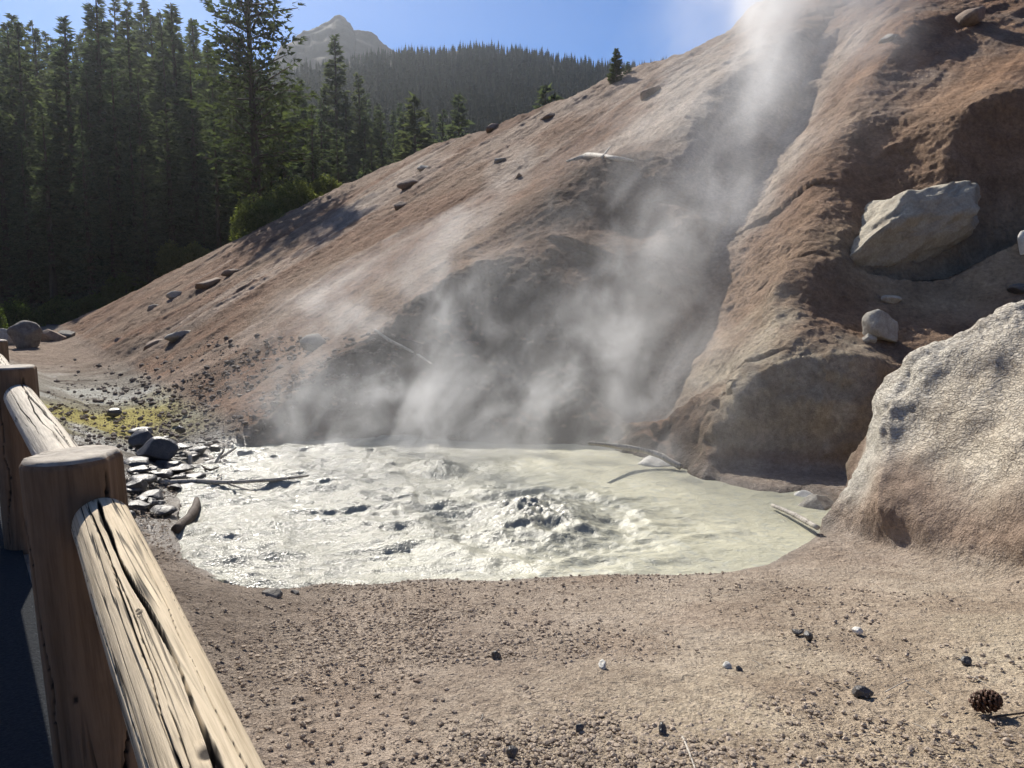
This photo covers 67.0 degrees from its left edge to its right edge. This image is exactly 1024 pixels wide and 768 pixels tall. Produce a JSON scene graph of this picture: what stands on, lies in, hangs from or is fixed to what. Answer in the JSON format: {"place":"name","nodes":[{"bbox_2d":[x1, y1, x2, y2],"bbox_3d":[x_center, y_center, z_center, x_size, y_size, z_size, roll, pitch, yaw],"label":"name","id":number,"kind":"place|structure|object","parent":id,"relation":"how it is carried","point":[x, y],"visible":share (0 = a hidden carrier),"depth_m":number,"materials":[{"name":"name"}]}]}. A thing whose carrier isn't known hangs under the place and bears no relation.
{"place":"outdoors","nodes":[
{"label":"outdoors","id":0,"kind":"place"},
{"bbox_2d":[0,507,53,767],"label":"path","id":1,"kind":"structure","parent":0,"point":[25,738],"depth_m":3.04,"materials":[{"name":"grey asphalt"}]},
{"bbox_2d":[0,15,621,317],"bbox_3d":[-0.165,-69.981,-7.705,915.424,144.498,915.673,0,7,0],"label":"mountain","id":2,"kind":"structure","parent":0,"point":[314,49],"depth_m":387.72,"materials":[{"name":"rock"}]},
{"bbox_2d":[0,84,29,306],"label":"fir tree","id":3,"kind":"object","parent":2,"relation":"on","point":[4,215],"visible":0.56,"depth_m":56.80,"materials":[{"name":"green plant"}]},
{"bbox_2d":[0,21,39,283],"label":"fir tree","id":4,"kind":"object","parent":2,"relation":"on","point":[6,51],"visible":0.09,"depth_m":65.72,"materials":[{"name":"green plant"}]},
{"bbox_2d":[1,19,46,163],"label":"fir tree","id":5,"kind":"object","parent":2,"relation":"on","point":[15,29],"visible":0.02,"depth_m":71.18,"materials":[{"name":"green plant"}]},
{"bbox_2d":[1,130,60,311],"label":"fir tree","id":6,"kind":"object","parent":2,"relation":"on","point":[30,290],"visible":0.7,"depth_m":51.64,"materials":[{"name":"green plant"}]},
{"bbox_2d":[5,63,60,302],"bbox_3d":[-39.607,-16.224,64.505,5.883,20.400,5.541,-1,7,-6],"label":"fir tree","id":7,"kind":"object","parent":2,"relation":"on","point":[32,103],"visible":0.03,"depth_m":63.81,"materials":[{"name":"green plant"}]},
{"bbox_2d":[24,20,47,98],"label":"fir tree","id":8,"kind":"object","parent":2,"relation":"on","point":[29,29],"visible":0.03,"depth_m":83.46,"materials":[{"name":"green plant"}]},
{"bbox_2d":[10,96,63,311],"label":"fir tree","id":9,"kind":"object","parent":2,"relation":"on","point":[27,133],"visible":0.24,"depth_m":55.37,"materials":[{"name":"green plant"}]},
{"bbox_2d":[22,27,52,148],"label":"fir tree","id":10,"kind":"object","parent":2,"relation":"on","point":[36,66],"visible":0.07,"depth_m":71.31,"materials":[{"name":"green plant"}]},
{"bbox_2d":[0,21,75,303],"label":"fir tree","id":11,"kind":"object","parent":2,"relation":"on","point":[18,68],"visible":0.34,"depth_m":57.53,"materials":[{"name":"green plant"}]},
{"bbox_2d":[41,49,76,293],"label":"fir tree","id":12,"kind":"object","parent":2,"relation":"on","point":[52,59],"visible":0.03,"depth_m":67.52,"materials":[{"name":"green plant"}]},
{"bbox_2d":[41,71,85,301],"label":"fir tree","id":13,"kind":"object","parent":2,"relation":"on","point":[56,134],"visible":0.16,"depth_m":60.31,"materials":[{"name":"green plant"}]},
{"bbox_2d":[35,15,108,294],"bbox_3d":[-34.454,-16.499,60.492,6.367,23.469,6.098,-3,8,-26],"label":"fir tree","id":14,"kind":"object","parent":2,"relation":"on","point":[56,84],"visible":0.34,"depth_m":59.34,"materials":[{"name":"green plant"}]},
{"bbox_2d":[63,102,110,293],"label":"fir tree","id":15,"kind":"object","parent":2,"relation":"on","point":[80,109],"visible":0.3,"depth_m":53.88,"materials":[{"name":"green plant"}]},
{"bbox_2d":[64,65,122,296],"bbox_3d":[-31.372,-14.033,58.131,5.003,18.951,4.563,2,7,19],"label":"fir tree","id":16,"kind":"object","parent":2,"relation":"on","point":[98,151],"visible":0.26,"depth_m":57.30,"materials":[{"name":"green plant"}]},
{"bbox_2d":[86,51,115,194],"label":"fir tree","id":17,"kind":"object","parent":2,"relation":"on","point":[94,68],"visible":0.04,"depth_m":63.36,"materials":[{"name":"green plant"}]},
{"bbox_2d":[64,0,138,289],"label":"fir tree","id":18,"kind":"object","parent":2,"relation":"on","point":[90,19],"visible":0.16,"depth_m":62.87,"materials":[{"name":"green plant"}]},
{"bbox_2d":[105,0,127,89],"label":"fir tree","id":19,"kind":"object","parent":2,"relation":"on","point":[115,26],"visible":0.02,"depth_m":79.30,"materials":[{"name":"green plant"}]},
{"bbox_2d":[96,57,141,291],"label":"fir tree","id":20,"kind":"object","parent":2,"relation":"on","point":[118,149],"visible":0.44,"depth_m":55.22,"materials":[{"name":"green plant"}]},
{"bbox_2d":[118,0,150,86],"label":"fir tree","id":21,"kind":"object","parent":2,"relation":"on","point":[128,5],"visible":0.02,"depth_m":80.56,"materials":[{"name":"green plant"}]},
{"bbox_2d":[114,116,155,291],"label":"fir tree","id":22,"kind":"object","parent":2,"relation":"on","point":[127,186],"visible":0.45,"depth_m":53.80,"materials":[{"name":"green plant"}]},
{"bbox_2d":[117,43,157,272],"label":"fir tree","id":23,"kind":"object","parent":2,"relation":"on","point":[144,67],"visible":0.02,"depth_m":64.28,"materials":[{"name":"green plant"}]},
{"bbox_2d":[102,10,176,272],"bbox_3d":[-30.327,-17.246,62.148,6.892,24.623,6.492,5,8,34],"label":"fir tree","id":24,"kind":"object","parent":2,"relation":"on","point":[131,62],"visible":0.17,"depth_m":61.17,"materials":[{"name":"green plant"}]},
{"bbox_2d":[107,72,179,282],"bbox_3d":[-26.830,-13.276,56.261,5.735,17.929,5.402,0,7,4],"label":"fir tree","id":25,"kind":"object","parent":2,"relation":"on","point":[138,135],"visible":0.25,"depth_m":55.32,"materials":[{"name":"green plant"}]},
{"bbox_2d":[135,0,155,127],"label":"fir tree","id":26,"kind":"object","parent":2,"relation":"on","point":[145,10],"visible":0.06,"depth_m":81.39,"materials":[{"name":"green plant"}]},
{"bbox_2d":[142,15,162,125],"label":"fir tree","id":27,"kind":"object","parent":2,"relation":"on","point":[150,28],"visible":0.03,"depth_m":70.94,"materials":[{"name":"green plant"}]},
{"bbox_2d":[143,58,200,250],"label":"fir tree","id":28,"kind":"object","parent":2,"relation":"on","point":[165,80],"visible":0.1,"depth_m":60.33,"materials":[{"name":"green plant"}]},
{"bbox_2d":[145,21,201,228],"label":"fir tree","id":29,"kind":"object","parent":2,"relation":"on","point":[157,34],"visible":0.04,"depth_m":64.76,"materials":[{"name":"green plant"}]},
{"bbox_2d":[146,2,213,221],"bbox_3d":[-27.579,-18.115,64.102,7.040,25.950,6.743,3,8,26],"label":"fir tree","id":30,"kind":"object","parent":2,"relation":"on","point":[176,42],"visible":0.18,"depth_m":62.97,"materials":[{"name":"green plant"}]},
{"bbox_2d":[166,80,222,245],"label":"fir tree","id":31,"kind":"object","parent":2,"relation":"on","point":[180,122],"visible":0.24,"depth_m":57.73,"materials":[{"name":"green plant"}]},
{"bbox_2d":[166,52,223,249],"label":"fir tree","id":32,"kind":"object","parent":2,"relation":"on","point":[196,190],"visible":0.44,"depth_m":56.06,"materials":[{"name":"green plant"}]},
{"bbox_2d":[184,18,215,138],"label":"fir tree","id":33,"kind":"object","parent":2,"relation":"on","point":[196,50],"visible":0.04,"depth_m":71.29,"materials":[{"name":"green plant"}]},
{"bbox_2d":[196,41,235,228],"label":"fir tree","id":34,"kind":"object","parent":2,"relation":"on","point":[204,52],"visible":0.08,"depth_m":65.82,"materials":[{"name":"green plant"}]},
{"bbox_2d":[199,82,235,243],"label":"fir tree","id":35,"kind":"object","parent":2,"relation":"on","point":[209,93],"visible":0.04,"depth_m":60.53,"materials":[{"name":"green plant"}]},
{"bbox_2d":[205,49,234,225],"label":"fir tree","id":36,"kind":"object","parent":2,"relation":"on","point":[222,98],"visible":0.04,"depth_m":72.73,"materials":[{"name":"green plant"}]},
{"bbox_2d":[222,141,248,244],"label":"fir tree","id":37,"kind":"object","parent":2,"relation":"on","point":[233,202],"visible":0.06,"depth_m":55.96,"materials":[{"name":"green plant"}]},
{"bbox_2d":[221,64,252,236],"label":"fir tree","id":38,"kind":"object","parent":2,"relation":"on","point":[231,124],"visible":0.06,"depth_m":67.22,"materials":[{"name":"green plant"}]},
{"bbox_2d":[291,77,316,173],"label":"fir tree","id":39,"kind":"object","parent":2,"relation":"on","point":[300,81],"visible":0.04,"depth_m":71.42,"materials":[{"name":"green plant"}]},
{"bbox_2d":[295,99,316,185],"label":"fir tree","id":40,"kind":"object","parent":2,"relation":"on","point":[303,112],"visible":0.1,"depth_m":69.60,"materials":[{"name":"green plant"}]},
{"bbox_2d":[298,103,328,186],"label":"fir tree","id":41,"kind":"object","parent":2,"relation":"on","point":[305,171],"visible":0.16,"depth_m":58.19,"materials":[{"name":"green plant"}]},
{"bbox_2d":[308,104,336,181],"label":"fir tree","id":42,"kind":"object","parent":2,"relation":"on","point":[323,135],"visible":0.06,"depth_m":69.03,"materials":[{"name":"green plant"}]},
{"bbox_2d":[315,86,341,179],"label":"fir tree","id":43,"kind":"object","parent":2,"relation":"on","point":[323,92],"visible":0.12,"depth_m":74.92,"materials":[{"name":"green plant"}]},
{"bbox_2d":[326,128,350,185],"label":"fir tree","id":44,"kind":"object","parent":2,"relation":"on","point":[340,172],"visible":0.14,"depth_m":61.22,"materials":[{"name":"green plant"}]},
{"bbox_2d":[318,34,361,178],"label":"fir tree","id":45,"kind":"object","parent":2,"relation":"on","point":[337,80],"visible":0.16,"depth_m":74.76,"materials":[{"name":"green plant"}]},
{"bbox_2d":[330,91,361,183],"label":"fir tree","id":46,"kind":"object","parent":2,"relation":"on","point":[355,162],"visible":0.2,"depth_m":72.51,"materials":[{"name":"green plant"}]},
{"bbox_2d":[336,132,358,183],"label":"fir tree","id":47,"kind":"object","parent":2,"relation":"on","point":[347,146],"visible":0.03,"depth_m":67.49,"materials":[{"name":"green plant"}]},
{"bbox_2d":[42,39,679,171],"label":"distant forest","id":48,"kind":"object","parent":2,"relation":"on","point":[437,83],"visible":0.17,"depth_m":222.55,"materials":[{"name":"green plant"}]},
{"bbox_2d":[349,72,373,171],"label":"fir tree","id":49,"kind":"object","parent":2,"relation":"on","point":[359,105],"visible":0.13,"depth_m":77.11,"materials":[{"name":"green plant"}]},
{"bbox_2d":[352,116,373,178],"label":"fir tree","id":50,"kind":"object","parent":2,"relation":"on","point":[362,148],"visible":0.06,"depth_m":76.36,"materials":[{"name":"green plant"}]},
{"bbox_2d":[358,135,381,174],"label":"fir tree","id":51,"kind":"object","parent":2,"relation":"on","point":[371,162],"visible":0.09,"depth_m":68.78,"materials":[{"name":"green plant"}]},
{"bbox_2d":[372,110,388,169],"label":"fir tree","id":52,"kind":"object","parent":2,"relation":"on","point":[383,161],"visible":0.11,"depth_m":73.20,"materials":[{"name":"green plant"}]},
{"bbox_2d":[385,110,400,163],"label":"fir tree","id":53,"kind":"object","parent":2,"relation":"on","point":[390,152],"visible":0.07,"depth_m":85.23,"materials":[{"name":"green plant"}]},
{"bbox_2d":[392,110,413,162],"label":"fir tree","id":54,"kind":"object","parent":2,"relation":"on","point":[403,119],"visible":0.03,"depth_m":71.70,"materials":[{"name":"green plant"}]},
{"bbox_2d":[392,92,436,161],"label":"fir tree","id":55,"kind":"object","parent":2,"relation":"on","point":[414,134],"visible":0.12,"depth_m":59.91,"materials":[{"name":"green plant"}]},
{"bbox_2d":[435,108,448,142],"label":"fir tree","id":56,"kind":"object","parent":2,"relation":"on","point":[442,126],"visible":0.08,"depth_m":73.79,"materials":[{"name":"green plant"}]},
{"bbox_2d":[442,93,474,141],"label":"fir tree","id":57,"kind":"object","parent":2,"relation":"on","point":[458,118],"visible":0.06,"depth_m":63.71,"materials":[{"name":"green plant"}]},
{"bbox_2d":[0,0,762,76],"label":"sky","id":58,"kind":"structure","parent":0,"point":[647,30],"materials":[{"name":"blue"}]},
{"bbox_2d":[8,323,1023,767],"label":"ground","id":59,"kind":"structure","parent":0,"point":[872,555],"depth_m":4.53,"materials":[{"name":"soil"}]},
{"bbox_2d":[0,294,45,326],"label":"shrub","id":60,"kind":"object","parent":59,"relation":"on","point":[16,312],"visible":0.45,"depth_m":43.42,"materials":[{"name":"green plant"}]},
{"bbox_2d":[7,320,42,348],"bbox_3d":[-18.707,-1.849,29.724,1.172,1.192,0.871,-2,7,-17],"label":"boulder","id":61,"kind":"object","parent":59,"relation":"on","point":[24,334],"visible":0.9,"depth_m":29.47,"materials":[{"name":"grey stone"}]},
{"bbox_2d":[20,100,81,300],"bbox_3d":[-30.518,-11.105,50.979,3.475,14.742,3.638,5,8,35],"label":"fir tree","id":62,"kind":"object","parent":59,"relation":"on","point":[39,221],"visible":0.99,"depth_m":50.76,"materials":[{"name":"green plant"}]},
{"bbox_2d":[35,294,81,324],"bbox_3d":[-27.431,-4.492,46.870,3.788,2.005,1.907,3,7,23],"label":"shrub","id":63,"kind":"object","parent":59,"relation":"on","point":[55,311],"visible":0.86,"depth_m":46.38,"materials":[{"name":"green plant"}]},
{"bbox_2d":[60,130,115,309],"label":"fir tree","id":64,"kind":"object","parent":59,"relation":"on","point":[97,243],"visible":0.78,"depth_m":48.94,"materials":[{"name":"green plant"}]},
{"bbox_2d":[74,290,112,314],"bbox_3d":[-25.664,-4.988,47.747,2.838,1.618,1.728,0,7,0],"label":"shrub","id":65,"kind":"object","parent":59,"relation":"on","point":[92,302],"visible":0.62,"depth_m":47.36,"materials":[{"name":"green plant"}]},
{"bbox_2d":[98,269,147,300],"bbox_3d":[-24.762,-6.276,49.455,3.658,2.140,2.079,0,7,0],"label":"shrub","id":66,"kind":"object","parent":59,"relation":"on","point":[116,290],"visible":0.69,"depth_m":49.05,"materials":[{"name":"green plant"}]},
{"bbox_2d":[0,339,264,767],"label":"log fence","id":67,"kind":"object","parent":59,"relation":"on","point":[130,678],"visible":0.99,"depth_m":1.97,"materials":[{"name":"brown wood"}]},
{"bbox_2d":[124,456,149,466],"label":"bank stone","id":68,"kind":"object","parent":59,"relation":"on","point":[134,461],"visible":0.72,"depth_m":9.90,"materials":[{"name":"grey stone"}]},
{"bbox_2d":[126,478,147,495],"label":"rock","id":69,"kind":"object","parent":59,"relation":"on","point":[139,483],"visible":0.75,"depth_m":8.91,"materials":[{"name":"stone"}]},
{"bbox_2d":[126,145,166,293],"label":"fir tree","id":70,"kind":"object","parent":59,"relation":"on","point":[146,257],"visible":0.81,"depth_m":48.97,"materials":[{"name":"green plant"}]},
{"bbox_2d":[135,489,163,499],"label":"bank stone","id":71,"kind":"object","parent":59,"relation":"on","point":[156,494],"visible":0.69,"depth_m":8.79,"materials":[{"name":"grey stone"}]},
{"bbox_2d":[135,436,178,461],"bbox_3d":[-5.001,0.943,10.917,0.585,0.413,0.407,0,7,0],"label":"boulder","id":72,"kind":"object","parent":59,"relation":"on","point":[154,449],"visible":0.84,"depth_m":10.81,"materials":[{"name":"stone"}]},
{"bbox_2d":[148,505,177,516],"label":"rock","id":73,"kind":"object","parent":59,"relation":"on","point":[161,510],"visible":0.95,"depth_m":8.46,"materials":[{"name":"stone"}]},
{"bbox_2d":[154,239,183,275],"bbox_3d":[-21.597,-8.021,49.291,2.685,2.395,1.720,0,7,0],"label":"shrub","id":74,"kind":"object","parent":59,"relation":"on","point":[169,260],"visible":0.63,"depth_m":48.88,"materials":[{"name":"green plant"}]},
{"bbox_2d":[138,97,201,282],"bbox_3d":[-23.271,-11.528,52.360,4.813,15.348,5.110,0,7,3],"label":"fir tree","id":75,"kind":"object","parent":59,"relation":"on","point":[171,217],"visible":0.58,"depth_m":51.95,"materials":[{"name":"green plant"}]},
{"bbox_2d":[193,202,215,250],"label":"fir tree","id":76,"kind":"object","parent":59,"relation":"on","point":[205,224],"visible":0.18,"depth_m":50.19,"materials":[{"name":"green plant"}]},
{"bbox_2d":[197,110,236,249],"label":"fir tree","id":77,"kind":"object","parent":59,"relation":"on","point":[218,228],"visible":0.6,"depth_m":50.80,"materials":[{"name":"green plant"}]},
{"bbox_2d":[47,331,401,450],"bbox_3d":[-7.880,-0.629,18.480,5.636,1.749,18.158,-4,8,-31],"label":"rubble","id":78,"kind":"object","parent":59,"relation":"on","point":[125,389],"visible":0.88,"depth_m":14.23,"materials":[{"name":"stone"}]},
{"bbox_2d":[128,428,153,448],"bbox_3d":[-5.610,0.882,11.760,0.433,0.419,0.322,0,7,0],"label":"boulder","id":79,"kind":"object","parent":78,"relation":"on","point":[138,439],"visible":0.52,"depth_m":11.66,"materials":[{"name":"stone"}]},
{"bbox_2d":[180,0,319,219],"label":"pine tree","id":80,"kind":"object","parent":59,"relation":"on","point":[254,158],"visible":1,"depth_m":44.73,"materials":[{"name":"green plant"}]},
{"bbox_2d":[260,117,287,207],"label":"fir tree","id":81,"kind":"object","parent":59,"relation":"on","point":[272,178],"visible":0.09,"depth_m":51.91,"materials":[{"name":"green plant"}]},
{"bbox_2d":[272,91,301,193],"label":"fir tree","id":82,"kind":"object","parent":59,"relation":"on","point":[284,172],"visible":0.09,"depth_m":52.32,"materials":[{"name":"green plant"}]},
{"bbox_2d":[175,434,830,588],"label":"mud pool","id":83,"kind":"structure","parent":59,"relation":"in","point":[383,509],"depth_m":8.49,"materials":[{"name":"grey liquid"}]},
{"bbox_2d":[171,497,200,533],"bbox_3d":[-3.580,1.438,8.614,0.156,0.115,1.212,-1,7,-11],"label":"stick","id":84,"kind":"object","parent":83,"relation":"on","point":[190,516],"visible":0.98,"depth_m":8.34,"materials":[{"name":"wood"}]},
{"bbox_2d":[160,473,308,491],"bbox_3d":[-3.548,1.241,9.788,1.783,0.068,0.768,0,7,0],"label":"stick","id":85,"kind":"object","parent":83,"relation":"on","point":[207,481],"visible":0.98,"depth_m":9.78,"materials":[{"name":"wood"}]},
{"bbox_2d":[588,442,682,469],"bbox_3d":[1.690,0.977,10.902,1.393,0.457,0.432,-1,7,-10],"label":"fallen log","id":86,"kind":"object","parent":83,"relation":"on","point":[667,459],"visible":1,"depth_m":10.99,"materials":[{"name":"wood"}]},
{"bbox_2d":[771,504,819,529],"bbox_3d":[3.071,1.426,8.387,0.082,0.104,1.047,-1,7,-6],"label":"fallen log","id":87,"kind":"object","parent":83,"relation":"on","point":[806,521],"visible":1,"depth_m":8.30,"materials":[{"name":"grey wood"}]},
{"bbox_2d":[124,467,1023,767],"bbox_3d":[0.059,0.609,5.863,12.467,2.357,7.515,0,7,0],"label":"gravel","id":88,"kind":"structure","parent":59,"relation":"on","point":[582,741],"depth_m":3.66,"materials":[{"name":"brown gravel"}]},
{"bbox_2d":[797,494,833,509],"bbox_3d":[3.595,1.484,9.080,0.444,0.379,0.336,-5,9,-38],"label":"boulder","id":89,"kind":"object","parent":59,"relation":"on","point":[816,501],"visible":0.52,"depth_m":9.01,"materials":[{"name":"stone"}]},
{"bbox_2d":[852,685,873,697],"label":"stone","id":90,"kind":"object","parent":59,"relation":"on","point":[862,691],"visible":1,"depth_m":3.65,"materials":[{"name":"grey stone"}]},
{"bbox_2d":[968,689,1003,712],"bbox_3d":[2.078,1.390,3.388,0.129,0.099,0.098,-29,-23,36],"label":"pine cone","id":91,"kind":"object","parent":59,"relation":"on","point":[983,700],"visible":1,"depth_m":3.37,"materials":[{"name":"brown plant"}]},
{"bbox_2d":[59,0,1023,553],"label":"hillside","id":92,"kind":"structure","parent":0,"point":[693,288],"depth_m":14.73,"materials":[{"name":"soil"}]},
{"bbox_2d":[41,329,65,341],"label":"boulder","id":93,"kind":"object","parent":92,"relation":"on","point":[48,335],"visible":0.69,"depth_m":32.88,"materials":[{"name":"brown stone"}]},
{"bbox_2d":[180,241,212,264],"bbox_3d":[-19.145,-7.990,47.444,2.215,1.600,1.444,0,7,0],"label":"shrub","id":94,"kind":"object","parent":92,"relation":"on","point":[192,252],"visible":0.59,"depth_m":47.05,"materials":[{"name":"green plant"}]},
{"bbox_2d":[228,189,285,241],"bbox_3d":[-12.452,-8.384,39.163,3.708,2.968,2.467,0,7,0],"label":"shrub","id":95,"kind":"object","parent":92,"relation":"on","point":[260,213],"visible":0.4,"depth_m":38.79,"materials":[{"name":"green plant"}]},
{"bbox_2d":[248,173,321,223],"bbox_3d":[-11.938,-9.705,41.119,4.656,2.919,2.664,1,7,12],"label":"shrub","id":96,"kind":"object","parent":92,"relation":"on","point":[303,195],"visible":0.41,"depth_m":40.71,"materials":[{"name":"green plant"}]},
{"bbox_2d":[300,333,325,351],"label":"boulder","id":97,"kind":"object","parent":92,"relation":"on","point":[311,342],"visible":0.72,"depth_m":14.63,"materials":[{"name":"grey stone"}]},
{"bbox_2d":[307,173,342,196],"bbox_3d":[-10.385,-10.672,43.084,3.004,2.188,1.643,0,7,0],"label":"shrub","id":98,"kind":"object","parent":92,"relation":"on","point":[320,186],"visible":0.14,"depth_m":42.76,"materials":[{"name":"green plant"}]},
{"bbox_2d":[531,83,552,109],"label":"fir tree","id":99,"kind":"object","parent":92,"relation":"on","point":[542,101],"visible":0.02,"depth_m":57.78,"materials":[{"name":"green plant"}]},
{"bbox_2d":[566,146,633,161],"bbox_3d":[2.169,-5.579,18.986,0.846,0.713,3.225,-1,7,-12],"label":"fallen log","id":100,"kind":"object","parent":92,"relation":"on","point":[587,155],"visible":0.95,"depth_m":18.31,"materials":[{"name":"grey wood"}]},
{"bbox_2d":[607,48,625,84],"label":"pine tree","id":101,"kind":"object","parent":92,"relation":"on","point":[616,70],"visible":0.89,"depth_m":27.04,"materials":[{"name":"green plant"}]},
{"bbox_2d":[638,455,671,466],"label":"boulder","id":102,"kind":"object","parent":92,"relation":"on","point":[651,461],"visible":0.61,"depth_m":11.18,"materials":[{"name":"white stone"}]},
{"bbox_2d":[862,309,898,342],"bbox_3d":[5.598,-0.879,11.727,0.632,0.514,0.410,-3,7,-23],"label":"boulder","id":103,"kind":"object","parent":92,"relation":"on","point":[879,324],"visible":0.89,"depth_m":11.56,"materials":[{"name":"stone"}]},
{"bbox_2d":[850,180,980,266],"bbox_3d":[7.140,-2.817,14.058,3.698,1.512,1.764,-24,-7,-12],"label":"boulder","id":104,"kind":"object","parent":92,"relation":"on","point":[915,226],"visible":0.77,"depth_m":13.39,"materials":[{"name":"beige stone"}]},
{"bbox_2d":[955,6,985,26],"bbox_3d":[11.337,-9.057,19.137,0.764,0.433,1.035,-19,8,13],"label":"rock","id":105,"kind":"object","parent":92,"relation":"on","point":[971,17],"depth_m":18.87,"materials":[{"name":"brown stone"}]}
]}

